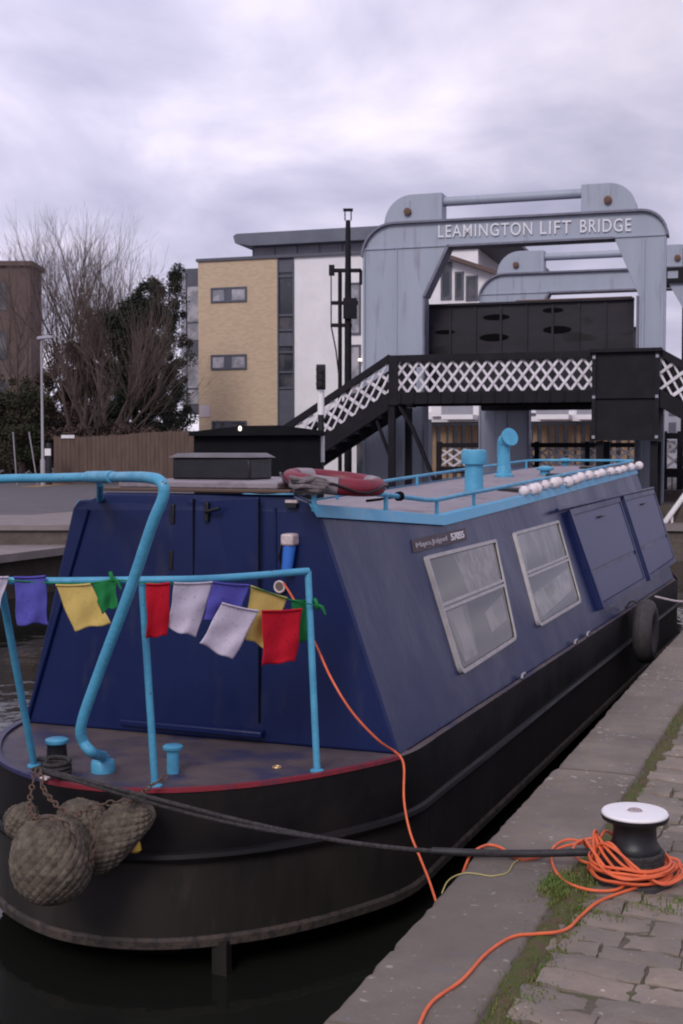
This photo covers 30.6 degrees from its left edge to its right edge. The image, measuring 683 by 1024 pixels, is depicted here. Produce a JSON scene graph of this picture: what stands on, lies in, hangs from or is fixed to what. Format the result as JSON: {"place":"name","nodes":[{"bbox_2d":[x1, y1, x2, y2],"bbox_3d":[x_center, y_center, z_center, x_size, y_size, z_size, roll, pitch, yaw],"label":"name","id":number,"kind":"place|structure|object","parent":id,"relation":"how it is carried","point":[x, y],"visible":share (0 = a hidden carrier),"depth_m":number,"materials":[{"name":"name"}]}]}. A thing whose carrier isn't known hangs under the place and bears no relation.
{"place":"outdoors","nodes":[
{"label":"outdoors","id":0,"kind":"place"},
{"bbox_2d":[0,555,62,598],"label":"canal wall","id":1,"kind":"structure","parent":0,"point":[49,566],"depth_m":19.84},
{"bbox_2d":[0,545,64,562],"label":"towpath","id":2,"kind":"structure","parent":1,"relation":"on","point":[9,553],"depth_m":19.44,"materials":[{"name":"concrete"}]},
{"bbox_2d":[0,530,68,544],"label":"retaining wall","id":3,"kind":"structure","parent":1,"relation":"on","point":[33,537],"depth_m":20.47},
{"bbox_2d":[12,432,16,484],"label":"barrier pole","id":4,"kind":"object","parent":3,"relation":"on","point":[14,454],"visible":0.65,"depth_m":44.93,"materials":[{"name":"grey metal"}]},
{"bbox_2d":[28,432,37,484],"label":"barrier pole","id":5,"kind":"object","parent":3,"relation":"on","point":[32,453],"visible":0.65,"depth_m":44.93,"materials":[{"name":"grey metal"}]},
{"bbox_2d":[45,443,51,484],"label":"road bollard","id":6,"kind":"object","parent":3,"relation":"on","point":[48,452],"visible":0.83,"depth_m":44.87,"materials":[{"name":"black paint"}]},
{"bbox_2d":[54,431,193,483],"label":"board fence","id":7,"kind":"object","parent":3,"relation":"on","point":[94,452],"visible":0.59,"depth_m":45.96,"materials":[{"name":"brown wood"}]},
{"bbox_2d":[0,494,334,529],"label":"pavement","id":8,"kind":"structure","parent":0,"point":[56,521],"depth_m":21.43,"materials":[{"name":"grey concrete"}]},
{"bbox_2d":[189,425,325,499],"bbox_3d":[-1.555,-0.314,24.485,2.466,2.701,3.358,0,3,0],"label":"black hut","id":9,"kind":"object","parent":8,"relation":"on","point":[287,447],"visible":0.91,"depth_m":22.97,"materials":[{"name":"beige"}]},
{"bbox_2d":[316,364,325,497],"bbox_3d":[-0.396,-1.234,23.914,0.184,3.168,0.308,0,3,0],"label":"signal post","id":10,"kind":"object","parent":8,"relation":"on","point":[320,378],"visible":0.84,"depth_m":23.87,"materials":[{"name":"metal"}]},
{"bbox_2d":[0,460,449,514],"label":"road","id":11,"kind":"structure","parent":0,"point":[19,499],"depth_m":33.64,"materials":[{"name":"grey asphalt"}]},
{"bbox_2d":[24,483,63,486],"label":"road marking","id":12,"kind":"object","parent":11,"relation":"on","point":[44,485],"visible":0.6,"depth_m":43.93,"materials":[{"name":"paint"}]},
{"bbox_2d":[37,335,52,485],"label":"street lamp","id":13,"kind":"object","parent":11,"relation":"on","point":[42,460],"visible":0.89,"depth_m":43.84,"materials":[{"name":"grey metal"}]},
{"bbox_2d":[0,561,682,1023],"bbox_3d":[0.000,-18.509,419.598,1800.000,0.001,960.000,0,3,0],"label":"canal water","id":14,"kind":"structure","parent":0,"point":[314,975],"depth_m":5.55,"materials":[{"name":"black liquid"}]},
{"bbox_2d":[0,428,679,976],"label":"narrowboat","id":15,"kind":"object","parent":14,"relation":"on","point":[470,632],"visible":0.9,"depth_m":6.41,"materials":[{"name":"blue paint"}]},
{"bbox_2d":[3,801,39,838],"bbox_3d":[-1.346,1.307,5.277,0.156,0.158,0.153,-3,4,-43],"label":"rope fender","id":16,"kind":"object","parent":15,"relation":"hanging from","point":[16,817],"visible":0.59,"depth_m":5.22,"materials":[{"name":"beige fabric"}]},
{"bbox_2d":[31,756,46,770],"bbox_3d":[-1.372,1.173,5.826,0.152,0.047,0.318,-1,3,-18],"label":"rope tangle","id":17,"kind":"object","parent":15,"relation":"on","point":[41,759],"visible":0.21,"depth_m":5.84,"materials":[{"name":"black fabric"}]},
{"bbox_2d":[27,767,75,848],"bbox_3d":[-1.234,1.217,5.111,0.148,0.238,0.473,-2,3,-34],"label":"fender chain","id":18,"kind":"object","parent":15,"relation":"hanging from","point":[32,815],"visible":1,"depth_m":4.99,"materials":[{"name":"brown metal"}]},
{"bbox_2d":[8,814,94,905],"bbox_3d":[-1.185,1.423,5.122,0.343,0.364,0.344,0,3,0],"label":"rope fender","id":19,"kind":"object","parent":18,"relation":"hanging from","point":[49,864],"visible":0.91,"depth_m":5.00,"materials":[{"name":"beige fabric"}]},
{"bbox_2d":[57,797,105,831],"bbox_3d":[-1.098,1.317,5.285,0.224,0.211,0.225,0,3,0],"label":"rope fender","id":20,"kind":"object","parent":15,"relation":"hanging from","point":[76,804],"visible":0.34,"depth_m":5.23,"materials":[{"name":"beige fabric"}]},
{"bbox_2d":[38,768,167,818],"bbox_3d":[-0.988,1.158,5.190,0.545,0.133,0.336,-1,3,-10],"label":"fender chain","id":21,"kind":"object","parent":15,"relation":"hanging from","point":[48,795],"visible":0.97,"depth_m":5.11,"materials":[{"name":"brown metal"}]},
{"bbox_2d":[85,811,96,870],"bbox_3d":[-1.020,1.354,5.082,0.062,0.274,0.030,2,3,34],"label":"fender chain","id":22,"kind":"object","parent":21,"relation":"hanging from","point":[94,842],"visible":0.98,"depth_m":5.07,"materials":[{"name":"brown metal"}]},
{"bbox_2d":[89,795,155,874],"bbox_3d":[-0.948,1.351,5.237,0.341,0.333,0.201,0,3,0],"label":"rope fender","id":23,"kind":"object","parent":21,"relation":"hanging from","point":[122,830],"visible":0.69,"depth_m":5.16,"materials":[{"name":"beige fabric"}]},
{"bbox_2d":[131,841,141,852],"bbox_3d":[-0.872,1.408,5.276,0.056,0.055,0.055,0,3,0],"label":"yellow fitting","id":24,"kind":"object","parent":23,"relation":"attached to","point":[137,849],"visible":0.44,"depth_m":5.26,"materials":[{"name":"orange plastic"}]},
{"bbox_2d":[109,571,121,589],"bbox_3d":[-0.977,0.293,5.357,0.039,0.076,0.087,-2,3,-36],"label":"flag knot","id":25,"kind":"object","parent":15,"relation":"attached to","point":[117,581],"visible":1,"depth_m":5.34,"materials":[{"name":"green fabric"}]},
{"bbox_2d":[8,579,316,605],"bbox_3d":[-0.737,0.366,5.464,1.385,0.171,0.184,-1,3,-18],"label":"flag line","id":26,"kind":"object","parent":15,"relation":"attached to","point":[158,583],"visible":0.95,"depth_m":5.35,"materials":[{"name":"fabric"}]},
{"bbox_2d":[0,576,8,602],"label":"prayer flag","id":27,"kind":"object","parent":26,"relation":"hanging from","point":[3,581],"visible":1,"depth_m":5.33,"materials":[{"name":"white fabric"}]},
{"bbox_2d":[14,575,47,625],"bbox_3d":[-1.324,0.377,5.328,0.144,0.220,0.033,0,3,2],"label":"prayer flag","id":28,"kind":"object","parent":26,"relation":"hanging from","point":[31,603],"visible":1,"depth_m":5.33,"materials":[{"name":"fabric"}]},
{"bbox_2d":[56,583,110,631],"bbox_3d":[-1.101,0.407,5.336,0.232,0.209,0.028,0,3,-6],"label":"prayer flag","id":29,"kind":"object","parent":26,"relation":"hanging from","point":[81,607],"visible":1,"depth_m":5.33,"materials":[{"name":"yellow fabric"}]},
{"bbox_2d":[93,577,117,613],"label":"prayer flag","id":30,"kind":"object","parent":26,"relation":"hanging from","point":[105,591],"visible":1,"depth_m":5.34,"materials":[{"name":"green fabric"}]},
{"bbox_2d":[146,582,169,637],"bbox_3d":[-0.789,0.422,5.375,0.106,0.243,0.030,0,3,0],"label":"prayer flag","id":31,"kind":"object","parent":26,"relation":"hanging from","point":[157,603],"visible":1,"depth_m":5.38,"materials":[{"name":"red fabric"}]},
{"bbox_2d":[168,581,212,637],"bbox_3d":[-0.652,0.423,5.398,0.200,0.247,0.038,-1,3,-10],"label":"prayer flag","id":32,"kind":"object","parent":26,"relation":"hanging from","point":[188,605],"visible":1,"depth_m":5.40,"materials":[{"name":"white fabric"}]},
{"bbox_2d":[204,581,249,620],"bbox_3d":[-0.498,0.407,5.461,0.233,0.219,0.023,-2,3,-33],"label":"prayer flag","id":33,"kind":"object","parent":26,"relation":"hanging from","point":[229,593],"visible":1,"depth_m":5.44,"materials":[{"name":"fabric"}]},
{"bbox_2d":[200,602,258,658],"bbox_3d":[-0.486,0.517,5.455,0.300,0.256,0.024,-2,3,-33],"label":"prayer flag","id":34,"kind":"object","parent":26,"relation":"hanging from","point":[228,629],"visible":1,"depth_m":5.45,"materials":[{"name":"white fabric"}]},
{"bbox_2d":[245,585,287,647],"bbox_3d":[-0.336,0.472,5.617,0.243,0.300,0.023,-2,4,-40],"label":"prayer flag","id":35,"kind":"object","parent":26,"relation":"hanging from","point":[259,600],"visible":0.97,"depth_m":5.59,"materials":[{"name":"yellow fabric"}]},
{"bbox_2d":[261,608,302,664],"bbox_3d":[-0.271,0.559,5.644,0.242,0.255,0.022,-3,4,-43],"label":"prayer flag","id":36,"kind":"object","parent":26,"relation":"hanging from","point":[280,631],"visible":1,"depth_m":5.64,"materials":[{"name":"red fabric"}]},
{"bbox_2d":[290,599,307,642],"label":"prayer flag","id":37,"kind":"object","parent":26,"relation":"hanging from","point":[303,637],"visible":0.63,"depth_m":5.82,"materials":[{"name":"green fabric"}]},
{"bbox_2d":[169,500,191,569],"bbox_3d":[-0.921,0.520,6.525,0.347,1.169,0.058,1,3,23],"label":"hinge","id":38,"kind":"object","parent":15,"relation":"in","point":[172,506],"depth_m":6.45,"materials":[{"name":"blue paint"}]},
{"bbox_2d":[197,497,259,648],"bbox_3d":[-0.590,0.505,6.363,0.360,1.166,0.095,1,3,23],"label":"door","id":39,"kind":"structure","parent":15,"relation":"in","point":[236,518],"depth_m":6.33,"materials":[{"name":"blue paint"}]},
{"bbox_2d":[289,475,329,494],"bbox_3d":[-0.155,-0.129,6.025,0.200,0.100,0.243,0,3,0],"label":"rope heap","id":40,"kind":"object","parent":15,"relation":"on","point":[311,485],"visible":1,"depth_m":5.95,"materials":[{"name":"white fabric"}]},
{"bbox_2d":[313,598,325,614],"bbox_3d":[-0.110,0.436,5.783,0.039,0.076,0.087,-2,3,-36],"label":"flag knot","id":41,"kind":"object","parent":15,"relation":"attached to","point":[315,601],"visible":1,"depth_m":5.77,"materials":[{"name":"green fabric"}]},
{"bbox_2d":[279,468,388,496],"bbox_3d":[-0.039,-0.155,6.426,0.565,0.141,0.567,0,3,0],"label":"lifebuoy","id":42,"kind":"object","parent":15,"relation":"on","point":[343,483],"visible":0.78,"depth_m":6.25,"materials":[{"name":"red plastic"}]},
{"bbox_2d":[366,491,404,501],"bbox_3d":[0.256,-0.089,7.308,0.230,0.067,0.045,1,3,23],"label":"black tie","id":43,"kind":"object","parent":15,"relation":"attached to","point":[402,495],"visible":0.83,"depth_m":7.28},
{"bbox_2d":[424,539,516,673],"bbox_3d":[0.871,0.562,7.894,0.266,0.681,1.513,1,3,23],"label":"window","id":44,"kind":"structure","parent":15,"relation":"in","point":[468,583],"depth_m":7.78,"materials":[{"name":"glass"}]},
{"bbox_2d":[512,520,580,626],"bbox_3d":[1.599,0.445,9.634,0.262,0.681,1.567,1,3,23],"label":"window","id":45,"kind":"structure","parent":15,"relation":"in","point":[547,570],"depth_m":9.58,"materials":[{"name":"glass"}]},
{"bbox_2d":[519,461,642,495],"bbox_3d":[2.444,-0.354,12.132,0.118,0.233,5.316,1,3,23],"label":"float garland","id":46,"kind":"object","parent":15,"relation":"on","point":[535,488],"visible":1,"depth_m":11.33},
{"bbox_2d":[624,599,658,663],"bbox_3d":[2.721,1.086,11.417,0.280,0.589,0.589,1,3,23],"label":"tyre fender","id":47,"kind":"object","parent":15,"relation":"hanging from","point":[645,632],"visible":1,"depth_m":11.20,"materials":[{"name":"rubber"}]},
{"bbox_2d":[655,596,682,602],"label":"stern line","id":48,"kind":"object","parent":15,"relation":"attached to","point":[667,599],"visible":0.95,"depth_m":12.99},
{"bbox_2d":[0,0,682,433],"label":"sky","id":49,"kind":"structure","parent":0,"point":[216,121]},
{"bbox_2d":[507,724,682,1023],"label":"stone paving","id":50,"kind":"structure","parent":0,"point":[585,970],"depth_m":3.82,"materials":[{"name":"grey stone"}]},
{"bbox_2d":[477,706,682,1023],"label":"paving joints","id":51,"kind":"object","parent":50,"relation":"attached to","point":[590,1006],"depth_m":3.85,"materials":[{"name":"soil"}]},
{"bbox_2d":[474,714,682,1023],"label":"grass","id":52,"kind":"structure","parent":51,"relation":"on","point":[557,886],"depth_m":4.27,"materials":[{"name":"green plant"}]},
{"bbox_2d":[480,708,682,1023],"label":"moss","id":53,"kind":"object","parent":51,"relation":"on","point":[538,944],"visible":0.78,"depth_m":4.06,"materials":[{"name":"green plant"}]},
{"bbox_2d":[594,802,676,893],"bbox_3d":[1.063,1.210,4.535,0.300,0.270,0.300,0,3,0],"label":"quay bollard","id":54,"kind":"object","parent":50,"relation":"on","point":[635,826],"visible":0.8,"depth_m":4.46,"materials":[{"name":"metal"}]},
{"bbox_2d":[37,755,664,869],"bbox_3d":[-0.129,1.209,4.981,2.758,0.202,0.374,1,3,24],"label":"mooring rope","id":55,"kind":"object","parent":54,"relation":"attached to","point":[61,769],"visible":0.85,"depth_m":4.96,"materials":[{"name":"fabric"}]},
{"bbox_2d":[586,841,682,885],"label":"cable loops","id":56,"kind":"object","parent":54,"relation":"on","point":[629,863],"visible":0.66,"depth_m":4.43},
{"bbox_2d":[667,477,676,486],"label":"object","id":57,"kind":"structure","parent":0,"point":[669,480],"depth_m":53.76,"materials":[{"name":"concrete"}]},
{"bbox_2d":[0,261,44,469],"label":"stone tenement","id":58,"kind":"structure","parent":57,"relation":"on","point":[13,350],"depth_m":79.53,"materials":[{"name":"brown stone"}]},
{"bbox_2d":[0,282,6,309],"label":"window","id":59,"kind":"structure","parent":58,"relation":"in","point":[1,283],"depth_m":79.36,"materials":[{"name":"grey glass"}]},
{"bbox_2d":[0,331,7,358],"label":"window","id":60,"kind":"structure","parent":58,"relation":"in","point":[2,355],"depth_m":79.51,"materials":[{"name":"grey glass"}]},
{"bbox_2d":[0,380,7,403],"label":"window","id":61,"kind":"structure","parent":58,"relation":"in","point":[6,383],"depth_m":79.65,"materials":[{"name":"grey glass"}]},
{"bbox_2d":[0,370,54,474],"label":"ivy bush","id":62,"kind":"object","parent":57,"relation":"on","point":[9,400],"visible":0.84,"depth_m":49.59,"materials":[{"name":"green plant"}]},
{"bbox_2d":[0,387,87,473],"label":"evergreen tree","id":63,"kind":"object","parent":57,"relation":"on","point":[26,470],"visible":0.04,"depth_m":61.44,"materials":[{"name":"green plant"}]},
{"bbox_2d":[0,227,106,473],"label":"bare tree","id":64,"kind":"object","parent":57,"relation":"on","point":[16,369],"visible":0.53,"depth_m":54.09,"materials":[{"name":"brown plant"}]},
{"bbox_2d":[15,338,110,455],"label":"ivy bush","id":65,"kind":"object","parent":57,"relation":"on","point":[53,413],"visible":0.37,"depth_m":50.39,"materials":[{"name":"green plant"}]},
{"bbox_2d":[0,199,181,431],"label":"bare tree","id":66,"kind":"object","parent":57,"relation":"on","point":[83,403],"visible":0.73,"depth_m":49.60,"materials":[{"name":"brown plant"}]},
{"bbox_2d":[60,306,130,466],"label":"evergreen tree","id":67,"kind":"object","parent":57,"relation":"on","point":[99,372],"visible":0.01,"depth_m":57.54,"materials":[{"name":"green plant"}]},
{"bbox_2d":[50,417,193,464],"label":"clipped hedge","id":68,"kind":"object","parent":57,"relation":"on","point":[82,432],"visible":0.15,"depth_m":47.18,"materials":[{"name":"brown plant"}]},
{"bbox_2d":[40,252,220,460],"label":"bare tree","id":69,"kind":"object","parent":57,"relation":"on","point":[139,375],"visible":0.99,"depth_m":46.90,"materials":[{"name":"brown plant"}]},
{"bbox_2d":[92,281,183,470],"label":"evergreen tree","id":70,"kind":"object","parent":57,"relation":"on","point":[139,300],"visible":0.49,"depth_m":48.33,"materials":[{"name":"green plant"}]},
{"bbox_2d":[136,263,199,465],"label":"evergreen tree","id":71,"kind":"object","parent":57,"relation":"on","point":[175,278],"visible":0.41,"depth_m":56.41,"materials":[{"name":"green plant"}]},
{"bbox_2d":[181,226,549,472],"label":"apartment block","id":72,"kind":"structure","parent":57,"relation":"on","point":[262,335],"depth_m":60.89,"materials":[{"name":"brick"}]},
{"bbox_2d":[211,286,246,302],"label":"window","id":73,"kind":"structure","parent":72,"relation":"in","point":[221,294],"depth_m":61.40,"materials":[{"name":"grey glass"}]},
{"bbox_2d":[211,354,246,369],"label":"window","id":74,"kind":"structure","parent":72,"relation":"in","point":[229,361],"depth_m":61.56,"materials":[{"name":"grey glass"}]},
{"bbox_2d":[212,421,246,428],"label":"window","id":75,"kind":"structure","parent":72,"relation":"in","point":[215,424],"depth_m":61.75,"materials":[{"name":"grey glass"}]},
{"bbox_2d":[351,282,360,334],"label":"window","id":76,"kind":"structure","parent":72,"relation":"in","point":[355,287],"depth_m":59.52,"materials":[{"name":"grey glass"}]},
{"bbox_2d":[352,345,360,394],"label":"window","id":77,"kind":"structure","parent":72,"relation":"in","point":[356,349],"depth_m":59.67,"materials":[{"name":"grey glass"}]},
{"bbox_2d":[357,255,634,477],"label":"gabled flats","id":78,"kind":"structure","parent":57,"relation":"on","point":[461,280],"depth_m":53.43,"materials":[{"name":"white paint"}]},
{"bbox_2d":[441,261,451,299],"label":"window","id":79,"kind":"structure","parent":78,"relation":"in","point":[446,277],"depth_m":53.57,"materials":[{"name":"grey glass"}]},
{"bbox_2d":[455,271,463,299],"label":"window","id":80,"kind":"structure","parent":78,"relation":"in","point":[459,276],"depth_m":53.41,"materials":[{"name":"grey glass"}]},
{"bbox_2d":[466,275,477,300],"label":"window","id":81,"kind":"structure","parent":78,"relation":"in","point":[471,281],"depth_m":53.25,"materials":[{"name":"grey glass"}]},
{"bbox_2d":[665,410,680,467],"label":"distant flats","id":82,"kind":"structure","parent":57,"relation":"on","point":[672,423],"depth_m":85.86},
{"bbox_2d":[668,422,675,432],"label":"window","id":83,"kind":"structure","parent":82,"relation":"in","point":[672,425],"depth_m":85.81,"materials":[{"name":"grey glass"}]},
{"bbox_2d":[668,441,675,451],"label":"window","id":84,"kind":"structure","parent":82,"relation":"in","point":[673,442],"depth_m":85.85,"materials":[{"name":"grey glass"}]},
{"bbox_2d":[667,531,682,560],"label":"bridge abutment","id":85,"kind":"object","parent":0,"point":[676,539],"depth_m":25.85,"materials":[{"name":"grey stone"}]},
{"bbox_2d":[664,522,682,530],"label":"abutment coping","id":86,"kind":"object","parent":85,"relation":"on","point":[675,526],"depth_m":25.80,"materials":[{"name":"stone"}]},
{"bbox_2d":[329,208,361,471],"bbox_3d":[0.102,-3.713,30.823,0.824,7.463,0.259,0,3,0],"label":"black mast","id":87,"kind":"object","parent":86,"relation":"on","point":[349,303],"visible":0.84,"depth_m":30.74,"materials":[{"name":"metal"}]},
{"bbox_2d":[283,347,682,504],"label":"footbridge","id":88,"kind":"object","parent":86,"relation":"on","point":[633,393],"visible":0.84,"depth_m":26.46,"materials":[{"name":"white paint"}]},
{"bbox_2d":[361,183,669,502],"bbox_3d":[4.035,-3.598,29.443,7.100,7.770,1.300,1,3,17],"label":"bridge portal","id":89,"kind":"object","parent":86,"relation":"on","point":[411,243],"visible":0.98,"depth_m":29.26,"materials":[{"name":"grey metal"}]},
{"bbox_2d":[429,296,635,410],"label":"raised lift deck","id":90,"kind":"structure","parent":89,"relation":"attached to","point":[565,324],"depth_m":29.68,"materials":[{"name":"black metal"}]},
{"bbox_2d":[436,441,634,479],"bbox_3d":[5.949,-1.255,38.062,6.223,1.780,0.210,1,3,17],"label":"lattice railing","id":91,"kind":"object","parent":86,"relation":"on","point":[536,445],"visible":0.45,"depth_m":37.91,"materials":[{"name":"metal"}]},
{"bbox_2d":[478,244,682,472],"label":"bridge portal","id":92,"kind":"object","parent":86,"relation":"on","point":[522,275],"visible":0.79,"depth_m":37.06,"materials":[{"name":"grey metal"}]},
{"bbox_2d":[659,482,682,521],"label":"stone terrace","id":93,"kind":"structure","parent":86,"relation":"on","point":[671,497],"depth_m":27.84,"materials":[{"name":"grey stone"}]},
{"bbox_2d":[664,431,682,489],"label":"lattice railing","id":94,"kind":"object","parent":93,"relation":"on","point":[677,472],"visible":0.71,"depth_m":29.32,"materials":[{"name":"white metal"}]},
{"bbox_2d":[663,493,682,522],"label":"white handrail","id":95,"kind":"object","parent":86,"relation":"on","point":[672,511],"visible":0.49,"depth_m":26.63,"materials":[{"name":"white metal"}]},
{"bbox_2d":[666,267,682,430],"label":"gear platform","id":96,"kind":"structure","parent":86,"relation":"on","point":[675,285],"depth_m":30.68,"materials":[{"name":"black metal"}]},
{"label":"quay wall","id":97,"kind":"structure","parent":0,"visible":0},
{"bbox_2d":[324,630,682,1023],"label":"quay coping","id":98,"kind":"object","parent":97,"relation":"on","point":[459,928],"visible":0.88,"depth_m":4.43,"materials":[{"name":"stone"}]},
{"bbox_2d":[442,859,518,892],"bbox_3d":[0.526,1.319,4.568,0.535,0.004,0.103,-2,4,-39],"label":"yellow string","id":99,"kind":"object","parent":98,"relation":"on","point":[479,874],"visible":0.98,"depth_m":4.55,"materials":[{"name":"yellow"}]},
{"bbox_2d":[283,582,680,1023],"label":"extension cable","id":100,"kind":"object","parent":98,"relation":"on","point":[668,869],"visible":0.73,"depth_m":4.43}
]}

